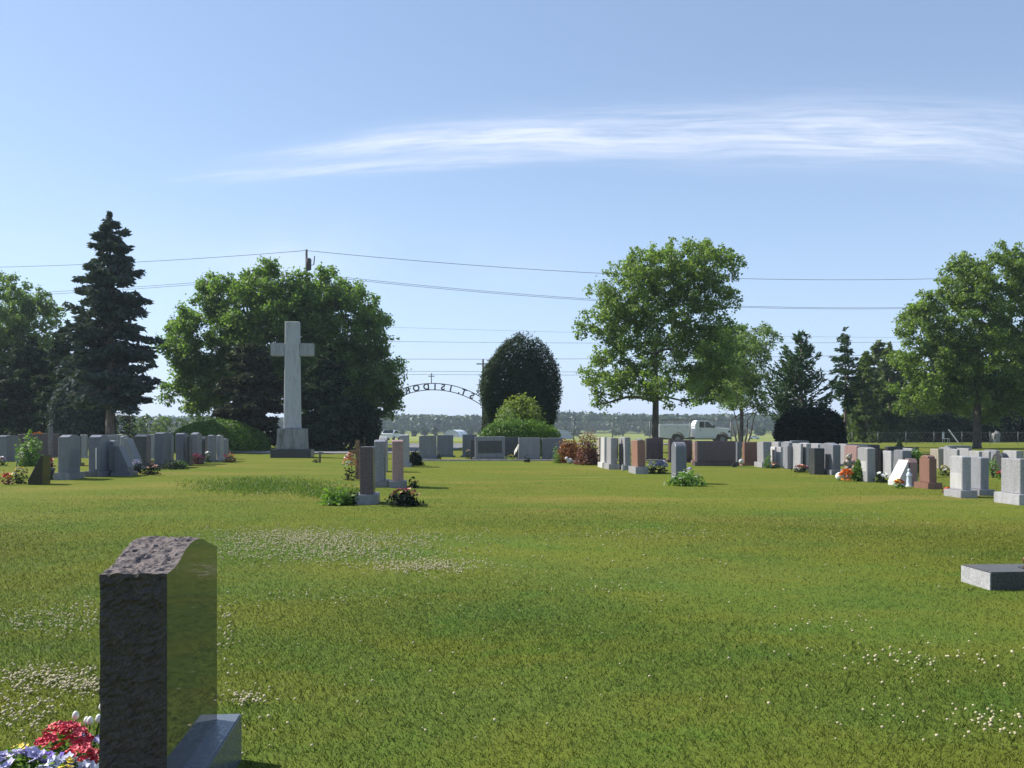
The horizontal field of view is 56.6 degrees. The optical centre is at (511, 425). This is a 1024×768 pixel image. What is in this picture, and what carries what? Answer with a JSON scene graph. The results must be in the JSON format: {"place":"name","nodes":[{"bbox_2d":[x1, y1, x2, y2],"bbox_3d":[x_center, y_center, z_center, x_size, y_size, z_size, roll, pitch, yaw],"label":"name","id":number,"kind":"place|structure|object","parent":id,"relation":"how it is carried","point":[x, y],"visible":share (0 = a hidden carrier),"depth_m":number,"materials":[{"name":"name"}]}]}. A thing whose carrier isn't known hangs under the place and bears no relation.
{"place":"outdoors","nodes":[
{"label":"outdoors","id":0,"kind":"place"},
{"bbox_2d":[164,474,358,498],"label":"long grass","id":1,"kind":"structure","parent":0,"point":[257,484],"depth_m":24.85,"materials":[{"name":"green plant"}]},
{"bbox_2d":[88,444,461,452],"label":"lane","id":2,"kind":"structure","parent":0,"point":[412,447],"depth_m":58.34,"materials":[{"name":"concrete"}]},
{"bbox_2d":[0,430,1023,767],"bbox_3d":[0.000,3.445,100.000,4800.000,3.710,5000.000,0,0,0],"label":"ground","id":3,"kind":"structure","parent":0,"point":[590,484],"depth_m":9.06,"materials":[{"name":"green plant"}]},
{"bbox_2d":[0,435,18,461],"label":"headstone","id":4,"kind":"object","parent":3,"relation":"on","point":[8,452],"visible":0.79,"depth_m":43.20,"materials":[{"name":"grey stone"}]},
{"bbox_2d":[0,335,50,435],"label":"spruce tree","id":5,"kind":"object","parent":3,"relation":"on","point":[27,357],"visible":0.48,"depth_m":70.85,"materials":[{"name":"green plant"}]},
{"bbox_2d":[0,746,55,767],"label":"pansy","id":6,"kind":"object","parent":3,"relation":"on","point":[35,753],"visible":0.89,"depth_m":4.33,"materials":[{"name":"blue plant"}]},
{"bbox_2d":[13,429,43,465],"bbox_3d":[-19.296,0.852,38.005,1.258,1.550,1.119,0,0,0],"label":"garden bush","id":7,"kind":"object","parent":3,"relation":"on","point":[27,454],"visible":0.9,"depth_m":37.81,"materials":[{"name":"green plant"}]},
{"bbox_2d":[0,270,67,380],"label":"leafy tree","id":8,"kind":"object","parent":3,"relation":"on","point":[19,318],"visible":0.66,"depth_m":81.09,"materials":[{"name":"green plant"}]},
{"bbox_2d":[18,433,59,456],"bbox_3d":[-24.120,1.011,48.480,2.153,1.258,0.476,0,0,-5],"label":"headstone","id":9,"kind":"object","parent":3,"relation":"on","point":[43,437],"visible":0.4,"depth_m":48.35,"materials":[{"name":"grey stone"}]},
{"bbox_2d":[28,455,50,484],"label":"headstone","id":10,"kind":"object","parent":3,"relation":"on","point":[40,474],"visible":0.95,"depth_m":25.78,"materials":[{"name":"black stone"}]},
{"bbox_2d":[0,596,99,745],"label":"clover","id":11,"kind":"object","parent":3,"relation":"on","point":[65,684],"visible":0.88,"depth_m":5.87,"materials":[{"name":"white plant"}]},
{"bbox_2d":[26,319,92,446],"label":"spruce tree","id":12,"kind":"object","parent":3,"relation":"on","point":[59,350],"visible":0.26,"depth_m":69.06,"materials":[{"name":"green plant"}]},
{"bbox_2d":[31,720,96,764],"bbox_3d":[-2.125,1.489,4.517,0.282,0.203,0.276,0,0,0],"label":"geranium","id":13,"kind":"object","parent":3,"relation":"on","point":[75,727],"visible":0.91,"depth_m":4.46,"materials":[{"name":"red plant"}]},
{"bbox_2d":[36,751,96,767],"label":"pansy","id":14,"kind":"object","parent":3,"relation":"on","point":[54,761],"visible":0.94,"depth_m":4.19,"materials":[{"name":"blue plant"}]},
{"bbox_2d":[53,435,83,479],"bbox_3d":[-13.391,0.954,28.739,0.474,1.372,1.170,0,0,-4],"label":"headstone","id":15,"kind":"object","parent":3,"relation":"on","point":[68,457],"visible":0.92,"depth_m":28.30,"materials":[{"name":"grey stone"}]},
{"bbox_2d":[63,742,98,767],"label":"geranium","id":16,"kind":"object","parent":3,"relation":"on","point":[86,750],"visible":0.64,"depth_m":4.32,"materials":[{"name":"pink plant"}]},
{"bbox_2d":[44,375,119,444],"bbox_3d":[-29.901,-1.100,65.891,5.117,5.616,4.700,0,0,0],"label":"evergreen shrub","id":17,"kind":"object","parent":3,"relation":"on","point":[68,422],"visible":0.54,"depth_m":64.59,"materials":[{"name":"green plant"}]},
{"bbox_2d":[72,704,99,747],"bbox_3d":[-2.064,1.476,4.620,0.169,0.249,0.092,0,0,0],"label":"tulip","id":18,"kind":"object","parent":3,"relation":"on","point":[89,720],"visible":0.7,"depth_m":4.62,"materials":[{"name":"white plant"}]},
{"bbox_2d":[84,435,111,476],"bbox_3d":[-13.183,0.962,30.338,0.522,1.357,1.070,0,0,-4],"label":"headstone","id":19,"kind":"object","parent":3,"relation":"on","point":[100,443],"visible":0.89,"depth_m":29.92,"materials":[{"name":"grey stone"}]},
{"bbox_2d":[51,210,165,434],"bbox_3d":[-25.622,-5.933,60.365,6.512,15.466,6.669,0,0,43],"label":"spruce tree","id":20,"kind":"object","parent":3,"relation":"on","point":[104,358],"visible":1,"depth_m":59.33,"materials":[{"name":"green plant"}]},
{"bbox_2d":[110,446,137,475],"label":"headstone","id":21,"kind":"object","parent":3,"relation":"on","point":[123,465],"visible":0.84,"depth_m":30.52,"materials":[{"name":"grey stone"}]},
{"bbox_2d":[116,404,138,439],"bbox_3d":[-25.810,-1.075,63.956,1.562,5.751,1.713,0,0,-26],"label":"larch tree","id":22,"kind":"object","parent":3,"relation":"on","point":[127,419],"visible":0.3,"depth_m":63.84,"materials":[{"name":"green plant"}]},
{"bbox_2d":[123,438,145,468],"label":"headstone","id":23,"kind":"object","parent":3,"relation":"on","point":[131,449],"visible":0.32,"depth_m":34.77,"materials":[{"name":"grey stone"}]},
{"bbox_2d":[134,434,150,467],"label":"headstone","id":24,"kind":"object","parent":3,"relation":"on","point":[142,443],"visible":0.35,"depth_m":36.31,"materials":[{"name":"grey stone"}]},
{"bbox_2d":[152,432,170,467],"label":"headstone","id":25,"kind":"object","parent":3,"relation":"on","point":[162,446],"visible":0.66,"depth_m":36.32,"materials":[{"name":"grey stone"}]},
{"bbox_2d":[94,536,241,767],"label":"headstone","id":26,"kind":"object","parent":3,"relation":"on","point":[158,654],"visible":1,"depth_m":3.63,"materials":[{"name":"stone"}]},
{"bbox_2d":[116,414,219,437],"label":"hedgerow","id":27,"kind":"object","parent":3,"relation":"on","point":[157,426],"visible":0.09,"depth_m":156.64,"materials":[{"name":"green plant"}]},
{"bbox_2d":[174,433,188,464],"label":"headstone","id":28,"kind":"object","parent":3,"relation":"on","point":[181,446],"visible":0.59,"depth_m":38.11,"materials":[{"name":"grey stone"}]},
{"bbox_2d":[190,432,203,463],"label":"headstone","id":29,"kind":"object","parent":3,"relation":"on","point":[197,442],"visible":0.49,"depth_m":39.73,"materials":[{"name":"grey stone"}]},
{"bbox_2d":[173,417,271,451],"bbox_3d":[-18.800,0.532,60.014,7.122,2.217,3.971,0,0,0],"label":"clipped hedge","id":30,"kind":"object","parent":3,"relation":"on","point":[257,440],"visible":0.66,"depth_m":59.11,"materials":[{"name":"green plant"}]},
{"bbox_2d":[210,342,283,450],"bbox_3d":[-17.257,-1.509,62.005,4.723,7.941,4.828,0,0,0],"label":"spruce tree","id":31,"kind":"object","parent":3,"relation":"on","point":[254,387],"visible":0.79,"depth_m":61.21,"materials":[{"name":"green plant"}]},
{"bbox_2d":[217,604,313,754],"bbox_3d":[-1.935,1.573,6.465,0.433,0.038,4.006,0,0,-22],"label":"clover","id":32,"kind":"object","parent":3,"relation":"on","point":[242,700],"visible":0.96,"depth_m":5.54,"materials":[{"name":"plant"}]},
{"bbox_2d":[151,255,411,442],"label":"maple tree","id":33,"kind":"object","parent":3,"relation":"on","point":[312,311],"visible":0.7,"depth_m":67.23,"materials":[{"name":"green plant"}]},
{"bbox_2d":[270,321,313,457],"bbox_3d":[-11.132,-1.815,48.200,2.140,6.930,1.400,0,0,-5],"label":"cross monument","id":34,"kind":"object","parent":3,"relation":"on","point":[292,439],"visible":0.94,"depth_m":47.97,"materials":[{"name":"grey stone"}]},
{"bbox_2d":[305,249,314,275],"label":"power pole","id":35,"kind":"object","parent":3,"relation":"on","point":[307,263],"visible":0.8,"depth_m":87.71,"materials":[{"name":"grey wood"}]},
{"bbox_2d":[308,250,1006,279],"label":"power line","id":36,"kind":"object","parent":35,"relation":"attached to","point":[605,273],"visible":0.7,"depth_m":94.37,"materials":[{"name":"grey metal"}]},
{"bbox_2d":[106,521,547,606],"bbox_3d":[-2.337,1.573,12.674,5.393,0.044,8.491,0,0,-32],"label":"clover","id":37,"kind":"object","parent":3,"relation":"on","point":[343,546],"visible":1,"depth_m":12.33,"materials":[{"name":"plant"}]},
{"bbox_2d":[301,343,357,450],"bbox_3d":[-12.251,-1.485,62.021,4.359,7.807,4.597,0,0,0],"label":"spruce tree","id":38,"kind":"object","parent":3,"relation":"on","point":[328,408],"visible":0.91,"depth_m":61.02,"materials":[{"name":"green plant"}]},
{"bbox_2d":[316,482,358,505],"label":"garden plants","id":39,"kind":"object","parent":3,"relation":"on","point":[335,498],"visible":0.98,"depth_m":19.14,"materials":[{"name":"green plant"}]},
{"bbox_2d":[341,452,357,479],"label":"grave flowers","id":40,"kind":"object","parent":3,"relation":"on","point":[347,456],"visible":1,"depth_m":27.72,"materials":[{"name":"green plant"}]},
{"bbox_2d":[335,395,382,448],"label":"evergreen shrub","id":41,"kind":"object","parent":3,"relation":"on","point":[366,419],"visible":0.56,"depth_m":65.10,"materials":[{"name":"green plant"}]},
{"bbox_2d":[355,446,379,504],"bbox_3d":[-2.998,1.034,19.707,0.452,1.211,0.840,-1,0,-5],"label":"headstone","id":42,"kind":"object","parent":3,"relation":"on","point":[368,495],"visible":0.79,"depth_m":19.40,"materials":[{"name":"grey stone"}]},
{"bbox_2d":[374,440,388,487],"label":"headstone","id":43,"kind":"object","parent":3,"relation":"on","point":[381,481],"visible":0.73,"depth_m":24.83,"materials":[{"name":"grey stone"}]},
{"bbox_2d":[389,440,406,487],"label":"headstone","id":44,"kind":"object","parent":3,"relation":"on","point":[397,481],"visible":0.93,"depth_m":24.63,"materials":[{"name":"pink stone"}]},
{"bbox_2d":[379,485,424,506],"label":"grave flowers","id":45,"kind":"object","parent":3,"relation":"on","point":[406,498],"visible":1,"depth_m":18.91,"materials":[{"name":"green plant"}]},
{"bbox_2d":[400,434,411,466],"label":"headstone","id":46,"kind":"object","parent":3,"relation":"on","point":[405,439],"visible":0.73,"depth_m":37.20,"materials":[{"name":"grey stone"}]},
{"bbox_2d":[360,373,482,445],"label":"gate arch","id":47,"kind":"structure","parent":3,"relation":"on","point":[431,376],"depth_m":73.98,"materials":[{"name":"grey paint"}]},
{"bbox_2d":[419,435,438,458],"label":"headstone","id":48,"kind":"object","parent":3,"relation":"on","point":[427,446],"visible":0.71,"depth_m":45.46,"materials":[{"name":"grey stone"}]},
{"bbox_2d":[437,435,454,456],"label":"headstone","id":49,"kind":"object","parent":3,"relation":"on","point":[444,445],"visible":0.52,"depth_m":49.11,"materials":[{"name":"grey stone"}]},
{"bbox_2d":[117,424,774,436],"bbox_3d":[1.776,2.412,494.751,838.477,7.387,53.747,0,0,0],"label":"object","id":50,"kind":"object","parent":3,"relation":"on","point":[424,431],"visible":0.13,"depth_m":486.92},
{"bbox_2d":[460,434,476,456],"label":"headstone","id":51,"kind":"object","parent":3,"relation":"on","point":[466,438],"visible":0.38,"depth_m":49.11,"materials":[{"name":"grey stone"}]},
{"bbox_2d":[115,410,839,433],"bbox_3d":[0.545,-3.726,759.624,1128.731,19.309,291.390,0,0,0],"label":"woods","id":52,"kind":"object","parent":3,"relation":"on","point":[411,422],"visible":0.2,"depth_m":640.44,"materials":[{"name":"green plant"}]},
{"bbox_2d":[473,436,507,459],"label":"headstone","id":53,"kind":"object","parent":3,"relation":"on","point":[492,447],"visible":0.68,"depth_m":44.12,"materials":[{"name":"grey stone"}]},
{"bbox_2d":[505,437,519,457],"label":"headstone","id":54,"kind":"object","parent":3,"relation":"on","point":[511,443],"visible":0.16,"depth_m":47.14,"materials":[{"name":"grey stone"}]},
{"bbox_2d":[476,331,563,437],"bbox_3d":[0.515,-2.025,56.046,4.889,7.325,4.209,0,0,11],"label":"arborvitae","id":55,"kind":"object","parent":3,"relation":"on","point":[527,373],"visible":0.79,"depth_m":54.92,"materials":[{"name":"green plant"}]},
{"bbox_2d":[478,417,561,454],"bbox_3d":[0.268,0.549,50.999,4.847,2.143,2.597,0,0,0],"label":"clipped hedge","id":56,"kind":"object","parent":3,"relation":"on","point":[541,429],"visible":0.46,"depth_m":50.40,"materials":[{"name":"green plant"}]},
{"bbox_2d":[496,392,546,432],"bbox_3d":[0.392,-0.132,53.249,3.322,3.528,2.261,0,0,0],"label":"flowering shrub","id":57,"kind":"object","parent":3,"relation":"on","point":[522,412],"visible":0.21,"depth_m":52.96,"materials":[{"name":"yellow plant"}]},
{"bbox_2d":[516,438,539,459],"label":"headstone","id":58,"kind":"object","parent":3,"relation":"on","point":[530,447],"visible":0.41,"depth_m":44.14,"materials":[{"name":"grey stone"}]},
{"bbox_2d":[90,508,999,740],"bbox_3d":[1.790,1.573,11.175,13.720,0.044,14.230,0,0,0],"label":"clover","id":59,"kind":"object","parent":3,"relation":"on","point":[547,723],"visible":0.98,"depth_m":8.30,"materials":[{"name":"plant"}]},
{"bbox_2d":[540,438,562,458],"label":"headstone","id":60,"kind":"object","parent":3,"relation":"on","point":[548,445],"visible":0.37,"depth_m":44.12,"materials":[{"name":"grey stone"}]},
{"bbox_2d":[422,459,692,460],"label":"edging kerb","id":61,"kind":"structure","parent":3,"relation":"on","point":[510,460],"depth_m":43.20,"materials":[{"name":"concrete"}]},
{"bbox_2d":[554,438,581,462],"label":"rust bush","id":62,"kind":"object","parent":3,"relation":"on","point":[569,452],"visible":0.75,"depth_m":41.04,"materials":[{"name":"red plant"}]},
{"bbox_2d":[572,429,599,464],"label":"maroon bush","id":63,"kind":"object","parent":3,"relation":"on","point":[587,455],"visible":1,"depth_m":38.84,"materials":[{"name":"red plant"}]},
{"bbox_2d":[603,438,619,469],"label":"headstone","id":64,"kind":"object","parent":3,"relation":"on","point":[611,459],"visible":0.8,"depth_m":35.05,"materials":[{"name":"grey stone"}]},
{"bbox_2d":[619,437,631,469],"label":"headstone","id":65,"kind":"object","parent":3,"relation":"on","point":[625,451],"visible":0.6,"depth_m":34.67,"materials":[{"name":"grey stone"}]},
{"bbox_2d":[628,440,648,473],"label":"headstone","id":66,"kind":"object","parent":3,"relation":"on","point":[638,466],"visible":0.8,"depth_m":31.79,"materials":[{"name":"pink stone"}]},
{"bbox_2d":[555,419,740,447],"bbox_3d":[7.892,0.610,63.002,14.724,2.180,0.066,0,0,0],"label":"chain link fence","id":67,"kind":"object","parent":3,"relation":"on","point":[648,430],"visible":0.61,"depth_m":62.99,"materials":[{"name":"grey metal"}]},
{"bbox_2d":[645,438,665,459],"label":"headstone","id":68,"kind":"object","parent":3,"relation":"on","point":[653,448],"visible":0.74,"depth_m":43.51,"materials":[{"name":"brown stone"}]},
{"bbox_2d":[571,236,747,437],"bbox_3d":[9.008,-4.941,57.894,9.866,13.482,8.716,0,0,29],"label":"maple tree","id":69,"kind":"object","parent":3,"relation":"on","point":[678,273],"visible":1,"depth_m":57.24,"materials":[{"name":"green plant"}]},
{"bbox_2d":[665,440,691,462],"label":"headstone","id":70,"kind":"object","parent":3,"relation":"on","point":[688,443],"visible":0.49,"depth_m":41.75,"materials":[{"name":"brown stone"}]},
{"bbox_2d":[671,442,686,481],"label":"headstone","id":71,"kind":"object","parent":3,"relation":"on","point":[678,458],"visible":0.9,"depth_m":26.22,"materials":[{"name":"grey stone"}]},
{"bbox_2d":[663,469,707,486],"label":"hosta plants","id":72,"kind":"object","parent":3,"relation":"on","point":[687,479],"visible":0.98,"depth_m":25.24,"materials":[{"name":"green plant"}]},
{"bbox_2d":[692,441,738,465],"bbox_3d":[8.189,1.121,38.247,1.803,1.039,0.496,0,-1,-5],"label":"headstone","id":73,"kind":"object","parent":3,"relation":"on","point":[715,453],"visible":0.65,"depth_m":38.08,"materials":[{"name":"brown stone"}]},
{"bbox_2d":[682,318,755,441],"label":"leafy tree","id":74,"kind":"object","parent":3,"relation":"on","point":[739,328],"visible":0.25,"depth_m":71.41,"materials":[{"name":"green plant"}]},
{"bbox_2d":[708,320,783,441],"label":"birch tree","id":75,"kind":"object","parent":3,"relation":"on","point":[756,350],"visible":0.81,"depth_m":65.50,"materials":[{"name":"green plant"}]},
{"bbox_2d":[739,442,756,465],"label":"headstone","id":76,"kind":"object","parent":3,"relation":"on","point":[749,453],"visible":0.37,"depth_m":38.55,"materials":[{"name":"red stone"}]},
{"bbox_2d":[754,442,772,467],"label":"headstone","id":77,"kind":"object","parent":3,"relation":"on","point":[763,449],"visible":0.65,"depth_m":36.80,"materials":[{"name":"grey stone"}]},
{"bbox_2d":[783,446,792,468],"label":"headstone","id":78,"kind":"object","parent":3,"relation":"on","point":[787,456],"visible":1,"depth_m":35.35,"materials":[{"name":"grey stone"}]},
{"bbox_2d":[792,443,802,469],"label":"headstone","id":79,"kind":"object","parent":3,"relation":"on","point":[797,456],"visible":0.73,"depth_m":34.85,"materials":[{"name":"grey stone"}]},
{"bbox_2d":[764,330,839,419],"bbox_3d":[18.285,-2.187,60.086,4.581,7.974,4.291,0,0,0],"label":"pine tree","id":80,"kind":"object","parent":3,"relation":"on","point":[794,367],"visible":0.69,"depth_m":59.50,"materials":[{"name":"green plant"}]},
{"bbox_2d":[772,404,847,443],"bbox_3d":[17.601,0.168,55.916,4.440,2.937,3.733,0,0,0],"label":"dark shrub","id":81,"kind":"object","parent":3,"relation":"on","point":[813,425],"visible":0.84,"depth_m":54.81,"materials":[{"name":"green plant"}]},
{"bbox_2d":[809,448,824,474],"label":"headstone","id":82,"kind":"object","parent":3,"relation":"on","point":[816,461],"visible":1,"depth_m":31.34,"materials":[{"name":"grey stone"}]},
{"bbox_2d":[820,443,840,474],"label":"headstone","id":83,"kind":"object","parent":3,"relation":"on","point":[832,457],"visible":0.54,"depth_m":31.15,"materials":[{"name":"grey stone"}]},
{"bbox_2d":[828,327,869,438],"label":"pine tree","id":84,"kind":"object","parent":3,"relation":"on","point":[851,380],"visible":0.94,"depth_m":71.66,"materials":[{"name":"green plant"}]},
{"bbox_2d":[857,447,874,481],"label":"headstone","id":85,"kind":"object","parent":3,"relation":"on","point":[866,456],"visible":1,"depth_m":27.15,"materials":[{"name":"grey stone"}]},
{"bbox_2d":[848,350,885,442],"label":"pine tree","id":86,"kind":"object","parent":3,"relation":"on","point":[866,421],"visible":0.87,"depth_m":91.50,"materials":[{"name":"green plant"}]},
{"bbox_2d":[847,401,897,441],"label":"thicket","id":87,"kind":"object","parent":3,"relation":"on","point":[880,420],"visible":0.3,"depth_m":96.34,"materials":[{"name":"green plant"}]},
{"bbox_2d":[867,340,901,407],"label":"pine tree","id":88,"kind":"object","parent":3,"relation":"on","point":[876,350],"visible":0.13,"depth_m":103.65,"materials":[{"name":"green plant"}]},
{"bbox_2d":[883,450,892,477],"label":"headstone","id":89,"kind":"object","parent":3,"relation":"on","point":[888,462],"visible":0.8,"depth_m":29.14,"materials":[{"name":"grey stone"}]},
{"bbox_2d":[873,341,910,433],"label":"spruce tree","id":90,"kind":"object","parent":3,"relation":"on","point":[887,373],"visible":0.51,"depth_m":97.33,"materials":[{"name":"green plant"}]},
{"bbox_2d":[888,459,908,485],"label":"headstone","id":91,"kind":"object","parent":3,"relation":"on","point":[900,471],"visible":0.7,"depth_m":25.52,"materials":[{"name":"white stone"}]},
{"bbox_2d":[885,406,922,441],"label":"thicket","id":92,"kind":"object","parent":3,"relation":"on","point":[903,436],"visible":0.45,"depth_m":96.87,"materials":[{"name":"green plant"}]},
{"bbox_2d":[806,633,1023,737],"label":"clover","id":93,"kind":"object","parent":3,"relation":"on","point":[956,709],"visible":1,"depth_m":5.30,"materials":[{"name":"plant"}]},
{"bbox_2d":[899,402,944,441],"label":"thicket","id":94,"kind":"object","parent":3,"relation":"on","point":[924,424],"visible":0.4,"depth_m":98.19,"materials":[{"name":"green plant"}]},
{"bbox_2d":[914,455,941,488],"bbox_3d":[10.721,1.196,24.490,0.380,0.887,0.720,0,0,-5],"label":"headstone","id":95,"kind":"object","parent":3,"relation":"on","point":[927,471],"visible":0.84,"depth_m":24.31,"materials":[{"name":"pink stone"}]},
{"bbox_2d":[920,408,984,441],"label":"thicket","id":96,"kind":"object","parent":3,"relation":"on","point":[954,424],"visible":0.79,"depth_m":96.24,"materials":[{"name":"green plant"}]},
{"bbox_2d":[882,238,1023,447],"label":"maple tree","id":97,"kind":"object","parent":3,"relation":"on","point":[960,355],"visible":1,"depth_m":66.97,"materials":[{"name":"green plant"}]},
{"bbox_2d":[944,456,977,497],"bbox_3d":[10.140,1.155,21.484,0.388,0.970,0.740,0,0,-4],"label":"headstone","id":98,"kind":"object","parent":3,"relation":"on","point":[960,476],"visible":0.88,"depth_m":21.24,"materials":[{"name":"grey stone"}]},
{"bbox_2d":[971,457,994,495],"bbox_3d":[10.918,1.179,22.232,0.384,0.923,0.720,1,0,-6],"label":"headstone","id":99,"kind":"object","parent":3,"relation":"on","point":[980,475],"visible":0.66,"depth_m":21.99,"materials":[{"name":"grey stone"}]},
{"bbox_2d":[958,407,1013,441],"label":"thicket","id":100,"kind":"object","parent":3,"relation":"on","point":[1004,437],"visible":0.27,"depth_m":96.91,"materials":[{"name":"green plant"}]},
{"bbox_2d":[961,564,1023,589],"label":"ledger slab","id":101,"kind":"structure","parent":3,"relation":"on","point":[998,576],"depth_m":9.31,"materials":[{"name":"grey stone"}]},
{"bbox_2d":[994,458,1023,504],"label":"headstone","id":102,"kind":"object","parent":3,"relation":"on","point":[1012,482],"visible":0.8,"depth_m":19.46,"materials":[{"name":"grey stone"}]},
{"bbox_2d":[1007,412,1023,441],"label":"thicket","id":103,"kind":"object","parent":3,"relation":"on","point":[1020,424],"visible":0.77,"depth_m":96.75,"materials":[{"name":"green plant"}]},
{"bbox_2d":[0,0,1023,417],"label":"sky","id":104,"kind":"structure","parent":0,"point":[843,145],"materials":[{"name":"blue"}]},
{"bbox_2d":[388,443,692,443],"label":"road","id":105,"kind":"structure","parent":0,"point":[461,443],"depth_m":85.01,"materials":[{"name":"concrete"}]},
{"bbox_2d":[659,419,730,440],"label":"utility truck","id":106,"kind":"object","parent":105,"relation":"on","point":[667,431],"visible":0.83,"depth_m":80.02,"materials":[{"name":"white paint"}]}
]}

